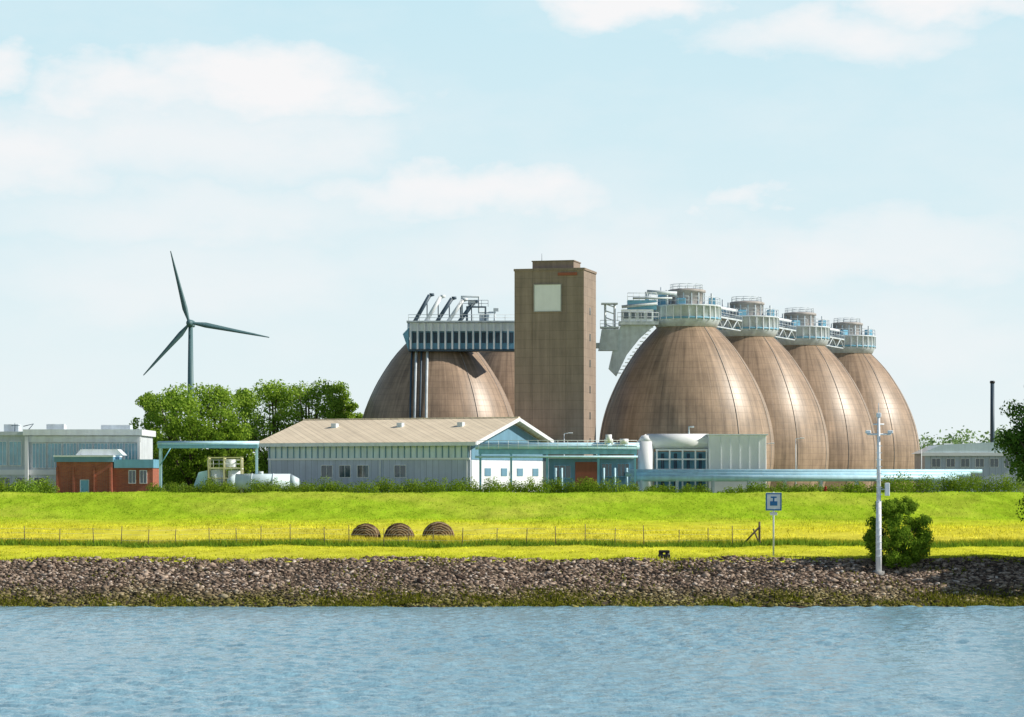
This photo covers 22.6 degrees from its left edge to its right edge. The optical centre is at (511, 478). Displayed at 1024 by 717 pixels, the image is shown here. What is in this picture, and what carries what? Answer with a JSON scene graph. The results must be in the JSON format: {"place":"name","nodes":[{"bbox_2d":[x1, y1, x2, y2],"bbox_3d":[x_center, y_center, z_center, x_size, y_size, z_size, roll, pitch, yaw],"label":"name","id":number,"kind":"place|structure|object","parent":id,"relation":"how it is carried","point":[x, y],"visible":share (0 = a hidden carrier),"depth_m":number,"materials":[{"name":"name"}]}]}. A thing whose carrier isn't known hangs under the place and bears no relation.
{"place":"outdoors","nodes":[
{"label":"outdoors","id":0,"kind":"place"},
{"bbox_2d":[0,605,1023,716],"bbox_3d":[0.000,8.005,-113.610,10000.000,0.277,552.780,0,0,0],"label":"river water","id":1,"kind":"structure","parent":0,"point":[523,661],"depth_m":111.66,"materials":[{"name":"blue liquid"}]},
{"bbox_2d":[0,483,1023,607],"bbox_3d":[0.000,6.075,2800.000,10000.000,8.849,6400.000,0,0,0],"label":"ground","id":2,"kind":"structure","parent":0,"point":[127,497],"depth_m":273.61,"materials":[{"name":"green plant"}]},
{"bbox_2d":[0,476,49,492],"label":"shrub","id":3,"kind":"object","parent":2,"relation":"on","point":[25,488],"visible":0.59,"depth_m":320.45,"materials":[{"name":"green plant"}]},
{"bbox_2d":[0,476,58,492],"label":"hedge","id":4,"kind":"object","parent":2,"relation":"on","point":[51,488],"visible":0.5,"depth_m":321.37,"materials":[{"name":"green plant"}]},
{"bbox_2d":[0,435,152,492],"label":"block","id":5,"kind":"structure","parent":2,"relation":"on","point":[146,447],"depth_m":342.00,"materials":[{"name":"grey metal"}]},
{"bbox_2d":[0,441,21,465],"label":"glazing frames","id":6,"kind":"structure","parent":5,"relation":"attached to","point":[13,453],"depth_m":341.89,"materials":[{"name":"white paint"}]},
{"bbox_2d":[0,442,20,464],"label":"glazing glass","id":7,"kind":"object","parent":6,"relation":"in","point":[11,453],"visible":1,"depth_m":341.96,"materials":[{"name":"teal glass"}]},
{"bbox_2d":[0,432,22,434],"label":"roof slab","id":8,"kind":"structure","parent":5,"relation":"on","point":[11,433],"depth_m":341.60,"materials":[{"name":"grey concrete"}]},
{"bbox_2d":[1,477,44,483],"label":"glazing frames","id":9,"kind":"structure","parent":5,"relation":"attached to","point":[22,477],"depth_m":341.88,"materials":[{"name":"white paint"}]},
{"bbox_2d":[0,478,43,486],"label":"glazing glass","id":10,"kind":"object","parent":9,"relation":"attached to","point":[7,480],"visible":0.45,"depth_m":341.96,"materials":[{"name":"grey glass"}]},
{"bbox_2d":[0,470,55,474],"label":"band","id":11,"kind":"object","parent":5,"relation":"attached to","point":[31,472],"visible":0.44,"depth_m":341.80,"materials":[{"name":"white paint"}]},
{"bbox_2d":[32,443,131,467],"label":"glazing frames","id":12,"kind":"structure","parent":5,"relation":"attached to","point":[73,451],"depth_m":341.88,"materials":[{"name":"white paint"}]},
{"bbox_2d":[33,443,136,467],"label":"glazing glass","id":13,"kind":"object","parent":12,"relation":"attached to","point":[37,455],"visible":0.56,"depth_m":341.96,"materials":[{"name":"teal glass"}]},
{"bbox_2d":[25,436,140,441],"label":"white band","id":14,"kind":"object","parent":5,"relation":"attached to","point":[82,438],"visible":1,"depth_m":341.75,"materials":[{"name":"white paint"}]},
{"bbox_2d":[23,429,155,436],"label":"roof slab","id":15,"kind":"structure","parent":5,"relation":"on","point":[142,432],"depth_m":341.20,"materials":[{"name":"white metal"}]},
{"bbox_2d":[4,424,132,431],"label":"roof plant","id":16,"kind":"object","parent":15,"relation":"on","point":[8,428],"visible":0.73,"depth_m":345.02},
{"bbox_2d":[25,437,139,480],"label":"corner columns","id":17,"kind":"structure","parent":2,"relation":"on","point":[27,456],"depth_m":341.27,"materials":[{"name":"white metal"}]},
{"bbox_2d":[56,462,113,492],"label":"block","id":18,"kind":"structure","parent":2,"relation":"on","point":[83,470],"depth_m":330.00,"materials":[{"name":"red brick"}]},
{"bbox_2d":[56,467,110,492],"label":"pilasters","id":19,"kind":"object","parent":18,"relation":"attached to","point":[93,479],"visible":0.64,"depth_m":329.80,"materials":[{"name":"red brick"}]},
{"bbox_2d":[81,480,87,491],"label":"annex door glass","id":20,"kind":"object","parent":18,"relation":"in","point":[84,485],"visible":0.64,"depth_m":329.96,"materials":[{"name":"teal glass"}]},
{"bbox_2d":[54,457,121,461],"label":"band","id":21,"kind":"object","parent":18,"relation":"on","point":[83,459],"visible":0.79,"depth_m":329.70,"materials":[{"name":"teal metal"}]},
{"bbox_2d":[53,455,121,456],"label":"roof edge","id":22,"kind":"object","parent":21,"relation":"on","point":[85,456],"visible":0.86,"depth_m":329.55,"materials":[{"name":"metal"}]},
{"bbox_2d":[76,449,125,454],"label":"skylight","id":23,"kind":"object","parent":22,"relation":"on","point":[100,452],"visible":0.86,"depth_m":331.50},
{"bbox_2d":[113,468,158,492],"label":"block","id":24,"kind":"structure","parent":2,"relation":"on","point":[120,480],"depth_m":330.60,"materials":[{"name":"red brick"}]},
{"bbox_2d":[114,459,158,467],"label":"band","id":25,"kind":"object","parent":24,"relation":"on","point":[136,463],"visible":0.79,"depth_m":330.30,"materials":[{"name":"blue metal"}]},
{"bbox_2d":[128,470,146,483],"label":"annex window frames","id":26,"kind":"structure","parent":24,"relation":"attached to","point":[135,476],"depth_m":330.48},
{"bbox_2d":[129,471,145,482],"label":"annex window glass","id":27,"kind":"object","parent":26,"relation":"in","point":[131,476],"visible":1,"depth_m":330.56,"materials":[{"name":"glass"}]},
{"bbox_2d":[129,392,167,479],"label":"deciduous tree","id":28,"kind":"object","parent":2,"relation":"on","point":[140,404],"visible":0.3,"depth_m":376.62,"materials":[{"name":"green plant"}]},
{"bbox_2d":[145,481,198,492],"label":"hedge","id":29,"kind":"object","parent":2,"relation":"on","point":[175,489],"visible":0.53,"depth_m":321.33,"materials":[{"name":"green plant"}]},
{"bbox_2d":[140,382,216,485],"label":"deciduous tree","id":30,"kind":"object","parent":2,"relation":"on","point":[173,403],"visible":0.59,"depth_m":370.81,"materials":[{"name":"green plant"}]},
{"bbox_2d":[153,410,218,488],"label":"deciduous tree","id":31,"kind":"object","parent":2,"relation":"on","point":[190,468],"visible":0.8,"depth_m":363.10,"materials":[{"name":"green plant"}]},
{"bbox_2d":[143,251,268,449],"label":"wind turbine","id":32,"kind":"object","parent":2,"relation":"on","point":[191,324],"visible":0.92,"depth_m":1096.33,"materials":[{"name":"paint"}]},
{"bbox_2d":[157,441,258,488],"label":"pipe bridge","id":33,"kind":"structure","parent":2,"relation":"on","point":[206,444],"depth_m":325.60,"materials":[{"name":"blue metal"}]},
{"bbox_2d":[181,382,253,450],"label":"deciduous tree","id":34,"kind":"object","parent":2,"relation":"on","point":[220,396],"visible":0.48,"depth_m":379.02,"materials":[{"name":"green plant"}]},
{"bbox_2d":[194,457,243,490],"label":"dosing tank frame","id":35,"kind":"object","parent":2,"relation":"on","point":[218,473],"visible":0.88,"depth_m":324.38,"materials":[{"name":"yellow paint"}]},
{"bbox_2d":[196,420,258,479],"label":"deciduous tree","id":36,"kind":"object","parent":2,"relation":"on","point":[229,431],"visible":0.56,"depth_m":362.99,"materials":[{"name":"green plant"}]},
{"bbox_2d":[219,387,271,473],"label":"deciduous tree","id":37,"kind":"object","parent":2,"relation":"on","point":[248,405],"visible":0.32,"depth_m":402.74,"materials":[{"name":"green plant"}]},
{"bbox_2d":[227,471,299,492],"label":"horizontal storage tank","id":38,"kind":"object","parent":2,"relation":"on","point":[239,480],"visible":0.57,"depth_m":323.00,"materials":[{"name":"metal"}]},
{"bbox_2d":[237,379,298,473],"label":"deciduous tree","id":39,"kind":"object","parent":2,"relation":"on","point":[275,397],"visible":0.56,"depth_m":397.86,"materials":[{"name":"green plant"}]},
{"bbox_2d":[273,377,342,433],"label":"deciduous tree","id":40,"kind":"object","parent":2,"relation":"on","point":[304,397],"visible":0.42,"depth_m":394.90,"materials":[{"name":"green plant"}]},
{"bbox_2d":[314,381,355,418],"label":"deciduous tree","id":41,"kind":"object","parent":2,"relation":"on","point":[343,398],"visible":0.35,"depth_m":400.97,"materials":[{"name":"green plant"}]},
{"bbox_2d":[345,401,362,418],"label":"deciduous tree","id":42,"kind":"object","parent":2,"relation":"on","point":[354,406],"visible":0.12,"depth_m":404.92,"materials":[{"name":"green plant"}]},
{"bbox_2d":[351,523,380,538],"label":"hay bale","id":43,"kind":"object","parent":2,"relation":"on","point":[366,529],"visible":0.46,"depth_m":207.29,"materials":[{"name":"brown plant"}]},
{"bbox_2d":[0,522,760,545],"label":"wire fence","id":44,"kind":"object","parent":2,"relation":"on","point":[679,534],"visible":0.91,"depth_m":199.99,"materials":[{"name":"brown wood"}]},
{"bbox_2d":[384,523,413,539],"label":"hay bale","id":45,"kind":"object","parent":2,"relation":"on","point":[395,530],"visible":0.4,"depth_m":207.29,"materials":[{"name":"brown plant"}]},
{"bbox_2d":[333,533,469,542],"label":"tall grass","id":46,"kind":"structure","parent":2,"relation":"on","point":[435,537],"depth_m":205.22,"materials":[{"name":"plant"}]},
{"bbox_2d":[259,417,555,492],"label":"gabled process hall","id":47,"kind":"structure","parent":2,"relation":"on","point":[398,450],"depth_m":338.16,"materials":[{"name":"white paint"}]},
{"bbox_2d":[321,465,405,477],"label":"wall window frames","id":48,"kind":"structure","parent":47,"relation":"in","point":[321,465],"depth_m":337.31,"materials":[{"name":"white paint"}]},
{"bbox_2d":[322,465,405,476],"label":"wall window glass","id":49,"kind":"structure","parent":47,"relation":"in","point":[400,470],"depth_m":336.82,"materials":[{"name":"glass"}]},
{"bbox_2d":[193,475,639,492],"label":"hedge","id":50,"kind":"object","parent":2,"relation":"on","point":[460,486],"visible":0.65,"depth_m":320.95,"materials":[{"name":"green plant"}]},
{"bbox_2d":[362,324,513,417],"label":"egg shaped digester","id":51,"kind":"object","parent":2,"relation":"on","point":[427,384],"visible":0.45,"depth_m":386.92,"materials":[{"name":"metal"}]},
{"bbox_2d":[403,293,513,351],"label":"pipe gallery bridge","id":52,"kind":"structure","parent":51,"relation":"on","point":[483,334],"depth_m":388.00,"materials":[{"name":"metal"}]},
{"bbox_2d":[422,521,454,537],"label":"hay bale","id":53,"kind":"object","parent":2,"relation":"on","point":[440,528],"visible":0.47,"depth_m":207.30,"materials":[{"name":"brown plant"}]},
{"bbox_2d":[479,352,513,414],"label":"egg shaped digester","id":54,"kind":"object","parent":2,"relation":"on","point":[501,365],"visible":0.08,"depth_m":413.59,"materials":[{"name":"metal"}]},
{"bbox_2d":[0,555,1023,606],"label":"riprap embankment","id":55,"kind":"structure","parent":2,"relation":"on","point":[1007,574],"depth_m":165.49,"materials":[{"name":"stone"}]},
{"bbox_2d":[0,554,1023,606],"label":"bank weeds","id":56,"kind":"object","parent":2,"relation":"on","point":[944,599],"visible":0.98,"depth_m":161.22,"materials":[{"name":"green plant"}]},
{"bbox_2d":[0,537,1023,548],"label":"fence weeds","id":57,"kind":"object","parent":2,"relation":"on","point":[419,544],"visible":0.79,"depth_m":199.37,"materials":[{"name":"green plant"}]},
{"bbox_2d":[514,260,596,455],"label":"concrete service tower","id":58,"kind":"structure","parent":2,"relation":"on","point":[554,349],"depth_m":351.26,"materials":[{"name":"concrete"}]},
{"bbox_2d":[590,308,590,442],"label":"slit windows","id":59,"kind":"structure","parent":58,"relation":"in","point":[590,308],"depth_m":354.02,"materials":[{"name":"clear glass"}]},
{"bbox_2d":[475,434,639,490],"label":"pipe bridge","id":60,"kind":"structure","parent":2,"relation":"on","point":[609,446],"depth_m":326.40,"materials":[{"name":"blue metal"}]},
{"bbox_2d":[548,459,633,491],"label":"walls","id":61,"kind":"structure","parent":2,"relation":"on","point":[553,462],"depth_m":331.00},
{"bbox_2d":[575,462,596,490],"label":"red doors","id":62,"kind":"structure","parent":61,"relation":"attached to","point":[588,469],"depth_m":330.88,"materials":[{"name":"metal"}]},
{"bbox_2d":[554,463,628,477],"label":"louvre frames","id":63,"kind":"structure","parent":61,"relation":"attached to","point":[601,469],"depth_m":330.88,"materials":[{"name":"metal"}]},
{"bbox_2d":[554,464,628,477],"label":"window","id":64,"kind":"structure","parent":63,"relation":"in","point":[621,469],"depth_m":330.96,"materials":[{"name":"glass"}]},
{"bbox_2d":[555,468,627,489],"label":"outdoor pipework","id":65,"kind":"object","parent":2,"relation":"on","point":[603,473],"visible":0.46,"depth_m":330.07,"materials":[{"name":"white metal"}]},
{"bbox_2d":[163,425,1023,487],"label":"distant trees","id":66,"kind":"object","parent":2,"relation":"on","point":[931,441],"visible":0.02,"depth_m":680.24,"materials":[{"name":"green plant"}]},
{"bbox_2d":[658,550,669,558],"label":"mooring bollard","id":67,"kind":"object","parent":2,"relation":"on","point":[665,555],"visible":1,"depth_m":171.32,"materials":[{"name":"black metal"}]},
{"bbox_2d":[599,283,773,488],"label":"egg shaped digester","id":68,"kind":"object","parent":2,"relation":"on","point":[685,367],"visible":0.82,"depth_m":358.42,"materials":[{"name":"metal"}]},
{"bbox_2d":[596,290,676,375],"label":"digester head gallery","id":69,"kind":"object","parent":68,"relation":"on","point":[636,323],"visible":1,"depth_m":361.40,"materials":[{"name":"metal"}]},
{"bbox_2d":[705,303,741,330],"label":"steel walkway","id":70,"kind":"structure","parent":68,"relation":"on","point":[728,319],"depth_m":382.14,"materials":[{"name":"white metal"}]},
{"bbox_2d":[634,483,747,492],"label":"hedge","id":71,"kind":"object","parent":2,"relation":"on","point":[665,489],"visible":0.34,"depth_m":322.07,"materials":[{"name":"green plant"}]},
{"bbox_2d":[637,426,767,492],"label":"gas treatment unit","id":72,"kind":"object","parent":2,"relation":"on","point":[735,451],"visible":0.65,"depth_m":334.72,"materials":[{"name":"white paint"}]},
{"bbox_2d":[717,296,828,489],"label":"egg shaped digester","id":73,"kind":"object","parent":2,"relation":"on","point":[791,400],"visible":0.45,"depth_m":384.15,"materials":[{"name":"metal"}]},
{"bbox_2d":[766,492,781,555],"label":"waterway sign","id":74,"kind":"object","parent":2,"relation":"on","point":[773,501],"visible":0.96,"depth_m":174.94,"materials":[{"name":"metal"}]},
{"bbox_2d":[795,438,803,484],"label":"street lamp","id":75,"kind":"object","parent":2,"relation":"on","point":[795,453],"visible":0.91,"depth_m":344.96,"materials":[{"name":"grey metal"}]},
{"bbox_2d":[626,469,981,492],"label":"long pipe rack","id":76,"kind":"object","parent":2,"relation":"on","point":[750,475],"visible":0.73,"depth_m":327.71,"materials":[{"name":"metal"}]},
{"bbox_2d":[745,481,884,492],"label":"hedge","id":77,"kind":"object","parent":2,"relation":"on","point":[859,488],"visible":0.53,"depth_m":320.96,"materials":[{"name":"green plant"}]},
{"bbox_2d":[774,308,876,491],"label":"egg shaped digester","id":78,"kind":"object","parent":2,"relation":"on","point":[846,416],"visible":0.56,"depth_m":410.18,"materials":[{"name":"metal"}]},
{"bbox_2d":[766,315,795,340],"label":"steel walkway","id":79,"kind":"structure","parent":78,"relation":"on","point":[785,329],"depth_m":409.47,"materials":[{"name":"white metal"}]},
{"bbox_2d":[826,318,919,489],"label":"egg shaped digester","id":80,"kind":"object","parent":2,"relation":"on","point":[873,380],"visible":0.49,"depth_m":436.90,"materials":[{"name":"metal"}]},
{"bbox_2d":[817,325,844,348],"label":"steel walkway","id":81,"kind":"structure","parent":80,"relation":"on","point":[834,338],"depth_m":435.83,"materials":[{"name":"white metal"}]},
{"bbox_2d":[865,403,892,574],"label":"radar lamp mast","id":82,"kind":"object","parent":2,"relation":"on","point":[878,571],"visible":0.98,"depth_m":167.26,"materials":[{"name":"white metal"}]},
{"bbox_2d":[862,495,933,567],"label":"shore bush","id":83,"kind":"object","parent":2,"relation":"on","point":[913,533],"visible":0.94,"depth_m":168.73,"materials":[{"name":"green plant"}]},
{"bbox_2d":[921,443,929,483],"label":"street lamp","id":84,"kind":"object","parent":2,"relation":"on","point":[921,454],"visible":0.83,"depth_m":349.94,"materials":[{"name":"grey metal"}]},
{"bbox_2d":[875,470,1023,492],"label":"hedge","id":85,"kind":"object","parent":2,"relation":"on","point":[952,483],"visible":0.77,"depth_m":322.80,"materials":[{"name":"green plant"}]},
{"bbox_2d":[915,454,1016,492],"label":"walls","id":86,"kind":"structure","parent":2,"relation":"on","point":[987,469],"depth_m":392.00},
{"bbox_2d":[912,442,1002,453],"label":"roof","id":87,"kind":"structure","parent":86,"relation":"on","point":[978,447],"depth_m":391.40,"materials":[{"name":"grey metal"}]},
{"bbox_2d":[922,452,1009,455],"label":"white fascia","id":88,"kind":"structure","parent":87,"relation":"attached to","point":[961,454],"depth_m":391.25,"materials":[{"name":"paint"}]},
{"bbox_2d":[931,458,1009,466],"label":"window frames","id":89,"kind":"structure","parent":86,"relation":"attached to","point":[969,461],"depth_m":391.88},
{"bbox_2d":[932,459,1010,466],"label":"window glass","id":90,"kind":"object","parent":89,"relation":"in","point":[964,462],"visible":0.91,"depth_m":391.96,"materials":[{"name":"blue glass"}]},
{"bbox_2d":[990,381,994,441],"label":"slim chimney","id":91,"kind":"object","parent":2,"relation":"on","point":[992,425],"visible":0.56,"depth_m":429.71,"materials":[{"name":"metal"}]},
{"bbox_2d":[991,399,1023,521],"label":"shore tree","id":92,"kind":"object","parent":2,"relation":"on","point":[1011,442],"visible":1,"depth_m":173.49,"materials":[{"name":"green plant"}]},
{"bbox_2d":[0,0,1023,458],"label":"sky","id":93,"kind":"structure","parent":0,"point":[309,172],"materials":[{"name":"blue"}]},
{"bbox_2d":[548,458,633,458],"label":"roof edge","id":94,"kind":"object","parent":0,"point":[590,458],"visible":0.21,"depth_m":330.88,"materials":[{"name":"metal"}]}
]}

